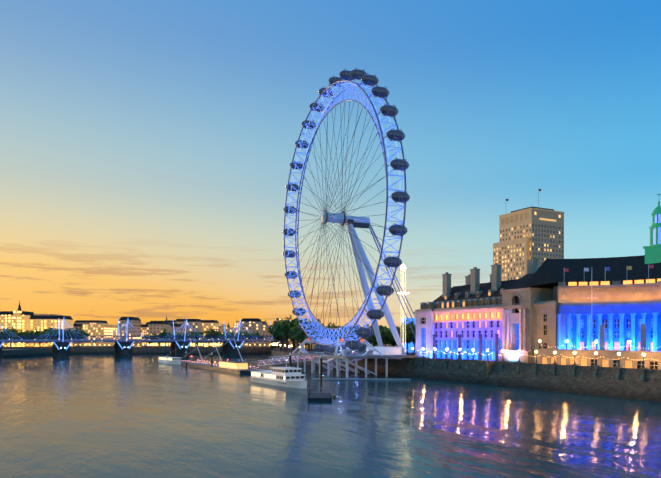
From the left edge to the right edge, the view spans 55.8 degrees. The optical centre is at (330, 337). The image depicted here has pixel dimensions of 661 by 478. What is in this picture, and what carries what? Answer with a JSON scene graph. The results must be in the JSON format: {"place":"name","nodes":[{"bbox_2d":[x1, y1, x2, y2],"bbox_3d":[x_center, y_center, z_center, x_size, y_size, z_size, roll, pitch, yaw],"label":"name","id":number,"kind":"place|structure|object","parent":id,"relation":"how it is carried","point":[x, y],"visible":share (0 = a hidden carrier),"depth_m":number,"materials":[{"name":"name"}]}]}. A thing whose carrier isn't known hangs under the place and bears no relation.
{"place":"outdoors","nodes":[
{"label":"outdoors","id":0,"kind":"place"},
{"bbox_2d":[2,344,415,373],"bbox_3d":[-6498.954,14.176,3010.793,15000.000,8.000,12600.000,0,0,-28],"label":"embankment wall","id":1,"kind":"structure","parent":0,"point":[394,365],"depth_m":415.50,"materials":[{"name":"stone"}]},
{"bbox_2d":[0,326,263,346],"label":"trees","id":2,"kind":"object","parent":1,"relation":"on","point":[69,332],"visible":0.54,"depth_m":635.52,"materials":[{"name":"green plant"}]},
{"bbox_2d":[0,300,415,353],"bbox_3d":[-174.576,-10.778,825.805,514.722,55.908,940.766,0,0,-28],"label":"distant buildings","id":3,"kind":"structure","parent":1,"relation":"on","point":[19,319],"depth_m":705.31,"materials":[{"name":"stone"}]},
{"bbox_2d":[271,343,300,352],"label":"queens walk lamps","id":4,"kind":"object","parent":1,"relation":"on","point":[280,345],"visible":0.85,"depth_m":443.60,"materials":[{"name":"white metal"}]},
{"bbox_2d":[268,315,415,354],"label":"bank trees","id":5,"kind":"object","parent":1,"relation":"on","point":[284,331],"visible":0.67,"depth_m":378.95,"materials":[{"name":"green plant"}]},
{"bbox_2d":[345,216,415,358],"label":"support legs","id":6,"kind":"object","parent":1,"relation":"on","point":[360,252],"visible":0.56,"depth_m":299.04,"materials":[{"name":"white paint"}]},
{"bbox_2d":[284,80,405,345],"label":"ferris wheel","id":7,"kind":"object","parent":6,"relation":"attached to","point":[340,218],"visible":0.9,"depth_m":289.89,"materials":[{"name":"metal"}]},
{"bbox_2d":[282,68,409,354],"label":"passenger capsules","id":8,"kind":"object","parent":7,"relation":"attached to","point":[401,230],"visible":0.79,"depth_m":258.97},
{"bbox_2d":[414,257,572,362],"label":"building","id":9,"kind":"structure","parent":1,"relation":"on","point":[515,315],"depth_m":260.71,"materials":[{"name":"stone"}]},
{"bbox_2d":[493,189,564,280],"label":"high-rise building","id":10,"kind":"structure","parent":1,"relation":"on","point":[526,234],"depth_m":475.65,"materials":[{"name":"concrete"}]},
{"bbox_2d":[168,338,409,383],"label":"pier","id":11,"kind":"structure","parent":0,"point":[236,367],"depth_m":299.31,"materials":[{"name":"grey metal"}]},
{"bbox_2d":[0,354,660,477],"bbox_3d":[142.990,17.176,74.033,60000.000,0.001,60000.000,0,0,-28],"label":"river","id":12,"kind":"structure","parent":0,"point":[107,416],"depth_m":120.02,"materials":[{"name":"teal liquid"}]},
{"bbox_2d":[0,318,290,358],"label":"bridge","id":13,"kind":"structure","parent":12,"relation":"on","point":[122,347],"depth_m":551.09,"materials":[{"name":"white"}]},
{"bbox_2d":[158,357,180,363],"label":"river boat","id":14,"kind":"object","parent":12,"relation":"on","point":[171,360],"visible":0.94,"depth_m":400.73,"materials":[{"name":"white"}]},
{"bbox_2d":[249,360,306,388],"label":"river cruiser","id":15,"kind":"object","parent":12,"relation":"on","point":[291,377],"visible":1,"depth_m":217.79,"materials":[{"name":"white metal"}]},
{"bbox_2d":[308,389,336,401],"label":"pontoon","id":16,"kind":"object","parent":12,"relation":"on","point":[319,397],"visible":0.9,"depth_m":167.62,"materials":[{"name":"grey metal"}]},
{"bbox_2d":[292,338,414,377],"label":"boarding platform","id":17,"kind":"structure","parent":12,"relation":"on","point":[379,352],"depth_m":280.69,"materials":[{"name":"white metal"}]},
{"bbox_2d":[390,347,660,401],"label":"embankment wall","id":18,"kind":"structure","parent":12,"relation":"on","point":[642,383],"depth_m":205.14,"materials":[{"name":"stone"}]},
{"bbox_2d":[0,0,660,328],"label":"sky","id":19,"kind":"structure","parent":0,"point":[147,147],"materials":[{"name":"blue"}]},
{"bbox_2d":[398,264,408,351],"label":"lit tower","id":20,"kind":"structure","parent":0,"point":[403,267],"depth_m":331.46,"materials":[{"name":"white"}]},
{"label":"promenade paving","id":21,"kind":"structure","parent":0,"visible":0},
{"bbox_2d":[433,324,645,361],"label":"promenade banners","id":22,"kind":"object","parent":21,"relation":"on","point":[602,336],"visible":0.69,"depth_m":218.59,"materials":[{"name":"blue"}]},
{"bbox_2d":[428,339,658,365],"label":"street lamps","id":23,"kind":"object","parent":21,"relation":"on","point":[596,341],"visible":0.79,"depth_m":202.33,"materials":[{"name":"glowing warm white bulb glass"}]},
{"bbox_2d":[523,255,660,369],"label":"building","id":24,"kind":"structure","parent":21,"relation":"on","point":[593,295],"depth_m":223.43,"materials":[{"name":"stone"}]},
{"bbox_2d":[632,194,660,283],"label":"cupola tower","id":25,"kind":"structure","parent":24,"relation":"on","point":[652,253],"depth_m":222.36,"materials":[{"name":"green metal"}]}
]}

